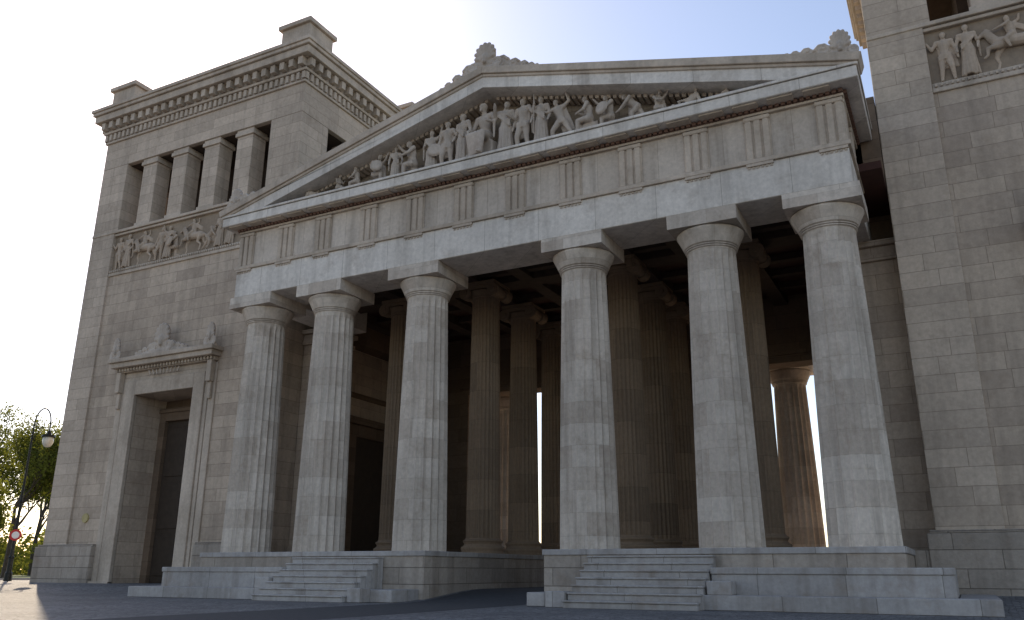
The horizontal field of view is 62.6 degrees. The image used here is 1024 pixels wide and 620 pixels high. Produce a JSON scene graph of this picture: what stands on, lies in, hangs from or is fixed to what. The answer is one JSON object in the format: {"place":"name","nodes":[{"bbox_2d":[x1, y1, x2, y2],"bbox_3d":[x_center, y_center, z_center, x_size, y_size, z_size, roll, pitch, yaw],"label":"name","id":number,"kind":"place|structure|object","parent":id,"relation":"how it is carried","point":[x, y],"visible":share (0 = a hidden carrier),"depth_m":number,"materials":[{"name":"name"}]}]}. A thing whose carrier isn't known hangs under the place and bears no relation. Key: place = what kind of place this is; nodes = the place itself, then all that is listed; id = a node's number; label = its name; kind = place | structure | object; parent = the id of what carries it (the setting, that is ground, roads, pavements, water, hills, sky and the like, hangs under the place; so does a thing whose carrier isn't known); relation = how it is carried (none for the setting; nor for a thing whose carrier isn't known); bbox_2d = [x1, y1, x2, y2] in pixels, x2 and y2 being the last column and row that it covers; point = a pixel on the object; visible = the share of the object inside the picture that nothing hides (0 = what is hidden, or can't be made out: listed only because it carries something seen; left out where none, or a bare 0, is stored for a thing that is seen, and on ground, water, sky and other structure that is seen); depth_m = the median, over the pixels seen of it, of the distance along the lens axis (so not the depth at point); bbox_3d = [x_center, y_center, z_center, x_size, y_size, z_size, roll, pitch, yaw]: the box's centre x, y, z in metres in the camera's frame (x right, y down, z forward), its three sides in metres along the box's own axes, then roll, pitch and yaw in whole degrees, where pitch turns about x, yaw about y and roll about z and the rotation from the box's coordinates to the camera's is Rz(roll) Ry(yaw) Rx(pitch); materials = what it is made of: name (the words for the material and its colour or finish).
{"place":"outdoors","nodes":[
{"label":"outdoors","id":0,"kind":"place"},
{"bbox_2d":[87,587,543,619],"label":"road","id":1,"kind":"structure","parent":0,"point":[487,598],"depth_m":25.37,"materials":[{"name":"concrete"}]},
{"bbox_2d":[0,0,874,569],"label":"sky","id":2,"kind":"structure","parent":0,"point":[61,61],"materials":[{"name":"white"}]},
{"bbox_2d":[0,580,1023,619],"bbox_3d":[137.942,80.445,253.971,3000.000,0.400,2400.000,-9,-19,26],"label":"ground","id":3,"kind":"structure","parent":0,"point":[23,600],"depth_m":24.67,"materials":[{"name":"grey stone"}]},
{"bbox_2d":[7,529,21,581],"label":"traffic sign","id":4,"kind":"object","parent":3,"relation":"on","point":[15,535],"visible":1,"depth_m":51.80,"materials":[{"name":"metal"}]},
{"bbox_2d":[0,578,29,579],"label":"kerb","id":5,"kind":"structure","parent":3,"relation":"on","point":[18,578],"depth_m":61.70,"materials":[{"name":"concrete"}]},
{"bbox_2d":[12,573,29,577],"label":"grass","id":6,"kind":"structure","parent":3,"relation":"on","point":[18,576],"depth_m":91.88,"materials":[{"name":"green plant"}]},
{"bbox_2d":[0,474,16,539],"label":"tree","id":7,"kind":"object","parent":6,"relation":"on","point":[3,517],"visible":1,"depth_m":63.79,"materials":[{"name":"green plant"}]},
{"bbox_2d":[22,457,52,575],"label":"tree","id":8,"kind":"object","parent":6,"relation":"on","point":[42,516],"visible":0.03,"depth_m":107.17,"materials":[{"name":"green plant"}]},
{"bbox_2d":[0,515,44,575],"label":"hedge","id":9,"kind":"object","parent":3,"relation":"on","point":[23,566],"visible":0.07,"depth_m":94.86,"materials":[{"name":"green plant"}]},
{"bbox_2d":[1,527,44,561],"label":"distant trees","id":10,"kind":"object","parent":3,"relation":"on","point":[41,536],"visible":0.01,"depth_m":172.68,"materials":[{"name":"green plant"}]},
{"bbox_2d":[3,408,55,580],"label":"street lamp","id":11,"kind":"object","parent":3,"relation":"on","point":[48,439],"visible":0.96,"depth_m":57.37,"materials":[{"name":"metal"}]},
{"bbox_2d":[0,397,59,508],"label":"tree","id":12,"kind":"object","parent":3,"relation":"on","point":[8,469],"visible":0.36,"depth_m":87.73,"materials":[{"name":"green plant"}]},
{"bbox_2d":[0,408,62,577],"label":"tree","id":13,"kind":"object","parent":3,"relation":"on","point":[41,472],"visible":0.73,"depth_m":79.58,"materials":[{"name":"green plant"}]},
{"bbox_2d":[29,16,414,582],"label":"gate tower","id":14,"kind":"structure","parent":3,"relation":"on","point":[142,469],"depth_m":50.67,"materials":[{"name":"stone"}]},
{"bbox_2d":[82,513,88,522],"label":"wall plaque","id":15,"kind":"object","parent":14,"relation":"attached to","point":[85,517],"depth_m":49.04,"materials":[{"name":"gold metal"}]},
{"bbox_2d":[149,420,188,582],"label":"left gate tower door leaves","id":16,"kind":"structure","parent":14,"relation":"in","point":[169,498],"depth_m":49.22,"materials":[{"name":"brown wood"}]},
{"bbox_2d":[200,550,930,599],"bbox_3d":[4.013,12.844,40.677,30.420,1.860,22.350,-9,-19,26],"label":"stylobate body","id":17,"kind":"object","parent":3,"relation":"on","point":[427,577],"visible":0.32,"depth_m":32.71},
{"bbox_2d":[127,546,1004,616],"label":"stylobate steps","id":18,"kind":"structure","parent":3,"relation":"on","point":[666,579],"depth_m":26.80,"materials":[{"name":"grey stone"}]},
{"bbox_2d":[220,291,306,551],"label":"portico column","id":19,"kind":"structure","parent":18,"relation":"on","point":[268,316],"depth_m":39.59,"materials":[{"name":"stone"}]},
{"bbox_2d":[234,148,871,334],"bbox_3d":[0.859,-2.100,38.848,28.640,1.410,8.080,-9,-19,26],"label":"architrave","id":20,"kind":"object","parent":19,"relation":"on","point":[631,220],"visible":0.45,"depth_m":34.18,"materials":[{"name":"stone"}]},
{"bbox_2d":[235,144,848,274],"bbox_3d":[-0.994,-3.751,35.609,28.640,0.187,0.170,-9,-19,26],"label":"guttae","id":21,"kind":"object","parent":20,"relation":"attached to","point":[708,175],"visible":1,"depth_m":33.87,"materials":[{"name":"stone"}]},
{"bbox_2d":[234,139,864,270],"bbox_3d":[0.011,-3.345,37.514,28.840,0.170,4.580,-9,-19,26],"label":"taenia","id":22,"kind":"object","parent":20,"relation":"on","point":[637,185],"visible":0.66,"depth_m":33.59,"materials":[{"name":"stone"}]},
{"bbox_2d":[253,104,818,263],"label":"frieze metopes","id":23,"kind":"object","parent":22,"relation":"on","point":[793,129],"visible":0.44,"depth_m":34.61,"materials":[{"name":"grey stone"}]},
{"bbox_2d":[241,90,854,232],"bbox_3d":[0.033,-5.285,38.146,28.720,0.150,4.520,-9,-19,26],"label":"cornice bed","id":24,"kind":"object","parent":23,"relation":"on","point":[811,98],"visible":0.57,"depth_m":32.90,"materials":[{"name":"grey stone"}]},
{"bbox_2d":[222,60,871,235],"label":"horizontal cornice","id":25,"kind":"structure","parent":24,"relation":"on","point":[846,76],"depth_m":33.44,"materials":[{"name":"stone"}]},
{"bbox_2d":[305,191,317,195],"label":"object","id":26,"kind":"object","parent":25,"relation":"on","point":[308,193],"visible":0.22,"depth_m":40.84,"materials":[{"name":"stone"}]},
{"bbox_2d":[335,175,344,188],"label":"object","id":27,"kind":"object","parent":25,"relation":"on","point":[339,181],"visible":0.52,"depth_m":40.18,"materials":[{"name":"stone"}]},
{"bbox_2d":[348,167,360,185],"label":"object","id":28,"kind":"object","parent":25,"relation":"on","point":[356,177],"visible":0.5,"depth_m":39.71,"materials":[{"name":"stone"}]},
{"bbox_2d":[370,152,388,178],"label":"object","id":29,"kind":"object","parent":25,"relation":"on","point":[378,167],"visible":0.81,"depth_m":39.07,"materials":[{"name":"stone"}]},
{"bbox_2d":[388,147,403,174],"bbox_3d":[-5.376,-6.698,38.916,0.731,1.799,0.445,-2,-17,7],"label":"pediment statue stand","id":30,"kind":"object","parent":25,"relation":"on","point":[395,164],"visible":0.68,"depth_m":38.81,"materials":[{"name":"stone"}]},
{"bbox_2d":[397,141,417,172],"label":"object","id":31,"kind":"object","parent":25,"relation":"on","point":[411,163],"visible":0.82,"depth_m":38.35,"materials":[{"name":"stone"}]},
{"bbox_2d":[423,126,442,166],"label":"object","id":32,"kind":"object","parent":25,"relation":"on","point":[430,160],"visible":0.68,"depth_m":38.07,"materials":[{"name":"stone"}]},
{"bbox_2d":[427,122,458,162],"bbox_3d":[-3.010,-7.358,37.793,1.613,2.403,0.483,-6,-18,20],"label":"pediment statue nude","id":33,"kind":"object","parent":25,"relation":"on","point":[443,148],"visible":0.89,"depth_m":37.70,"materials":[{"name":"stone"}]},
{"bbox_2d":[451,114,471,158],"bbox_3d":[-2.168,-7.567,37.454,1.058,2.604,0.645,-15,-23,40],"label":"pediment statue stand","id":34,"kind":"object","parent":25,"relation":"on","point":[463,126],"visible":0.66,"depth_m":37.27,"materials":[{"name":"stone"}]},
{"bbox_2d":[466,103,497,156],"bbox_3d":[-1.231,-7.866,36.853,1.691,2.863,1.645,-14,-22,37],"label":"seated pediment statue","id":35,"kind":"object","parent":25,"relation":"on","point":[481,140],"visible":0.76,"depth_m":36.56,"materials":[{"name":"stone"}]},
{"bbox_2d":[485,102,516,148],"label":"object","id":36,"kind":"object","parent":25,"relation":"on","point":[506,115],"visible":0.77,"depth_m":36.32,"materials":[{"name":"stone"}]},
{"bbox_2d":[344,102,684,186],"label":"tympanum wall","id":37,"kind":"structure","parent":25,"relation":"on","point":[575,108],"depth_m":36.90,"materials":[{"name":"stone"}]},
{"bbox_2d":[511,94,534,143],"bbox_3d":[0.546,-7.966,36.051,1.322,2.554,0.489,-13,-21,35],"label":"pediment statue nude","id":38,"kind":"object","parent":25,"relation":"on","point":[521,124],"visible":0.9,"depth_m":36.01,"materials":[{"name":"stone"}]},
{"bbox_2d":[229,84,830,230],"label":"mutules","id":39,"kind":"object","parent":25,"relation":"attached to","point":[810,92],"visible":1,"depth_m":34.46,"materials":[{"name":"stone"}]},
{"bbox_2d":[235,66,830,213],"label":"raking cornice","id":40,"kind":"structure","parent":25,"relation":"on","point":[462,100],"depth_m":36.17,"materials":[{"name":"grey stone"}]},
{"bbox_2d":[226,188,242,207],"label":"corner acroterion","id":41,"kind":"object","parent":40,"relation":"attached to","point":[237,193],"visible":0.52,"depth_m":42.83,"materials":[{"name":"stone"}]},
{"bbox_2d":[240,191,253,199],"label":"corner acroterion scrolls","id":42,"kind":"object","parent":40,"relation":"on","point":[243,196],"visible":0.2,"depth_m":42.44,"materials":[{"name":"grey stone"}]},
{"bbox_2d":[468,42,501,72],"bbox_3d":[-1.174,-11.249,37.520,1.746,1.489,0.458,-9,-19,26],"label":"apex acroterion","id":43,"kind":"object","parent":40,"relation":"on","point":[485,55],"visible":0.82,"depth_m":37.41,"materials":[{"name":"stone"}]},
{"bbox_2d":[439,55,538,89],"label":"apex acroterion scrolls","id":44,"kind":"object","parent":40,"relation":"on","point":[505,59],"visible":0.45,"depth_m":36.87,"materials":[{"name":"grey stone"}]},
{"bbox_2d":[316,93,719,192],"bbox_3d":[-0.760,-7.773,37.301,25.200,3.360,0.600,-9,-19,26],"label":"raking bed molding","id":45,"kind":"object","parent":40,"relation":"attached to","point":[471,114],"visible":0.48,"depth_m":37.27,"materials":[{"name":"grey stone"}]},
{"bbox_2d":[219,51,863,219],"bbox_3d":[-1.103,-8.498,36.830,30.306,4.353,1.100,-9,-19,26],"label":"raking sima","id":46,"kind":"object","parent":40,"relation":"on","point":[762,61],"visible":0.62,"depth_m":34.88,"materials":[{"name":"grey stone"}]},
{"bbox_2d":[786,43,831,53],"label":"corner acroterion scrolls","id":47,"kind":"object","parent":40,"relation":"on","point":[823,47],"visible":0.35,"depth_m":30.30,"materials":[{"name":"grey stone"}]},
{"bbox_2d":[828,29,858,51],"bbox_3d":[11.727,-9.474,30.088,1.217,1.238,0.373,-9,-19,26],"label":"corner acroterion","id":48,"kind":"object","parent":40,"relation":"attached to","point":[839,41],"visible":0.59,"depth_m":30.00,"materials":[{"name":"stone"}]},
{"bbox_2d":[530,97,551,139],"bbox_3d":[1.246,-7.984,35.731,0.976,2.403,0.596,-9,-19,26],"label":"pediment statue stand","id":49,"kind":"object","parent":25,"relation":"on","point":[541,127],"visible":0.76,"depth_m":35.54,"materials":[{"name":"stone"}]},
{"bbox_2d":[542,92,575,135],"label":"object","id":50,"kind":"object","parent":25,"relation":"on","point":[564,122],"visible":0.88,"depth_m":35.22,"materials":[{"name":"stone"}]},
{"bbox_2d":[575,97,599,128],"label":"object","id":51,"kind":"object","parent":25,"relation":"on","point":[587,119],"visible":0.55,"depth_m":34.54,"materials":[{"name":"stone"}]},
{"bbox_2d":[592,95,614,122],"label":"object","id":52,"kind":"object","parent":25,"relation":"on","point":[605,106],"visible":0.84,"depth_m":34.06,"materials":[{"name":"stone"}]},
{"bbox_2d":[615,94,644,115],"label":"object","id":53,"kind":"object","parent":25,"relation":"on","point":[633,105],"visible":0.75,"depth_m":33.70,"materials":[{"name":"stone"}]},
{"bbox_2d":[652,90,668,109],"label":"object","id":54,"kind":"object","parent":25,"relation":"on","point":[659,101],"visible":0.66,"depth_m":33.21,"materials":[{"name":"stone"}]},
{"bbox_2d":[671,88,700,105],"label":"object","id":55,"kind":"object","parent":25,"relation":"on","point":[695,95],"visible":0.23,"depth_m":32.52,"materials":[{"name":"stone"}]},
{"bbox_2d":[238,88,859,233],"bbox_3d":[-0.032,-5.308,38.023,28.980,0.120,4.500,-9,-19,26],"label":"cornice bead molding","id":56,"kind":"object","parent":24,"relation":"attached to","point":[827,93],"visible":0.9,"depth_m":34.33,"materials":[{"name":"grey stone"}]},
{"bbox_2d":[239,92,856,234],"bbox_3d":[0.030,-5.167,38.104,28.740,0.100,4.530,-9,-19,26],"label":"frieze crown","id":57,"kind":"object","parent":23,"relation":"on","point":[735,119],"visible":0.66,"depth_m":34.36},
{"bbox_2d":[238,96,855,266],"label":"triglyphs","id":58,"kind":"object","parent":22,"relation":"on","point":[831,120],"visible":0.9,"depth_m":34.15,"materials":[{"name":"stone"}]},
{"bbox_2d":[292,278,374,551],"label":"portico column","id":59,"kind":"structure","parent":18,"relation":"on","point":[320,513],"depth_m":37.71,"materials":[{"name":"stone"}]},
{"bbox_2d":[344,391,385,550],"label":"hall door frames","id":60,"kind":"structure","parent":18,"relation":"on","point":[363,428],"depth_m":49.50,"materials":[{"name":"beige stone"}]},
{"bbox_2d":[350,437,383,550],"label":"hall doors","id":61,"kind":"structure","parent":60,"relation":"in","point":[367,496],"depth_m":50.10,"materials":[{"name":"brown wood"}]},
{"bbox_2d":[373,297,406,550],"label":"hall ionic column","id":62,"kind":"structure","parent":18,"relation":"on","point":[395,310],"depth_m":42.97,"materials":[{"name":"stone"}]},
{"bbox_2d":[388,260,467,550],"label":"portico column","id":63,"kind":"structure","parent":18,"relation":"on","point":[428,288],"depth_m":35.38,"materials":[{"name":"stone"}]},
{"bbox_2d":[459,279,512,553],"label":"hall ionic column","id":64,"kind":"structure","parent":18,"relation":"on","point":[484,297],"depth_m":40.03,"materials":[{"name":"stone"}]},
{"bbox_2d":[500,396,509,547],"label":"portico column","id":65,"kind":"structure","parent":18,"relation":"on","point":[504,440],"depth_m":54.13,"materials":[{"name":"stone"}]},
{"bbox_2d":[500,302,547,555],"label":"hall ionic column","id":66,"kind":"structure","parent":18,"relation":"on","point":[521,319],"depth_m":43.60,"materials":[{"name":"stone"}]},
{"bbox_2d":[536,321,560,555],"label":"hall ionic column","id":67,"kind":"structure","parent":18,"relation":"on","point":[548,335],"depth_m":47.06,"materials":[{"name":"stone"}]},
{"bbox_2d":[541,229,623,548],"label":"portico column","id":68,"kind":"structure","parent":18,"relation":"on","point":[589,506],"depth_m":32.05,"materials":[{"name":"stone"}]},
{"bbox_2d":[286,237,934,551],"bbox_3d":[2.325,5.196,39.592,30.400,12.068,2.500,-9,-19,26],"label":"antae","id":69,"kind":"object","parent":18,"relation":"on","point":[881,279],"visible":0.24,"depth_m":32.55,"materials":[{"name":"stone"}]},
{"bbox_2d":[353,97,893,551],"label":"hall walls","id":70,"kind":"structure","parent":18,"relation":"on","point":[788,336],"depth_m":50.93,"materials":[{"name":"beige stone"}]},
{"bbox_2d":[358,221,806,337],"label":"hall ceiling beams","id":71,"kind":"structure","parent":70,"relation":"on","point":[542,279],"depth_m":41.93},
{"bbox_2d":[855,144,861,156],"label":"gable roof","id":72,"kind":"structure","parent":70,"relation":"on","point":[858,152],"depth_m":35.92,"materials":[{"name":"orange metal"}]},
{"bbox_2d":[606,254,656,548],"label":"hall ionic column","id":73,"kind":"structure","parent":18,"relation":"on","point":[629,411],"depth_m":36.77,"materials":[{"name":"stone"}]},
{"bbox_2d":[638,281,683,547],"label":"hall ionic column","id":74,"kind":"structure","parent":18,"relation":"on","point":[654,298],"depth_m":40.36,"materials":[{"name":"stone"}]},
{"bbox_2d":[665,302,698,547],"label":"hall ionic column","id":75,"kind":"structure","parent":18,"relation":"on","point":[677,316],"depth_m":43.52,"materials":[{"name":"stone"}]},
{"bbox_2d":[666,204,765,547],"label":"portico column","id":76,"kind":"structure","parent":18,"relation":"on","point":[729,499],"depth_m":29.74,"materials":[{"name":"stone"}]},
{"bbox_2d":[736,238,792,546],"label":"hall ionic column","id":77,"kind":"structure","parent":18,"relation":"on","point":[753,256],"depth_m":34.93,"materials":[{"name":"stone"}]},
{"bbox_2d":[770,365,825,546],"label":"portico column","id":78,"kind":"structure","parent":18,"relation":"on","point":[803,515],"depth_m":46.17,"materials":[{"name":"stone"}]},
{"bbox_2d":[781,180,902,546],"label":"portico column","id":79,"kind":"structure","parent":18,"relation":"on","point":[861,506],"depth_m":27.89,"materials":[{"name":"stone"}]},
{"bbox_2d":[846,0,1023,595],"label":"gate tower","id":80,"kind":"structure","parent":3,"relation":"on","point":[947,76],"depth_m":31.08,"materials":[{"name":"stone"}]},
{"bbox_2d":[369,160,890,341],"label":"hall ceiling","id":81,"kind":"structure","parent":0,"point":[875,194],"depth_m":39.35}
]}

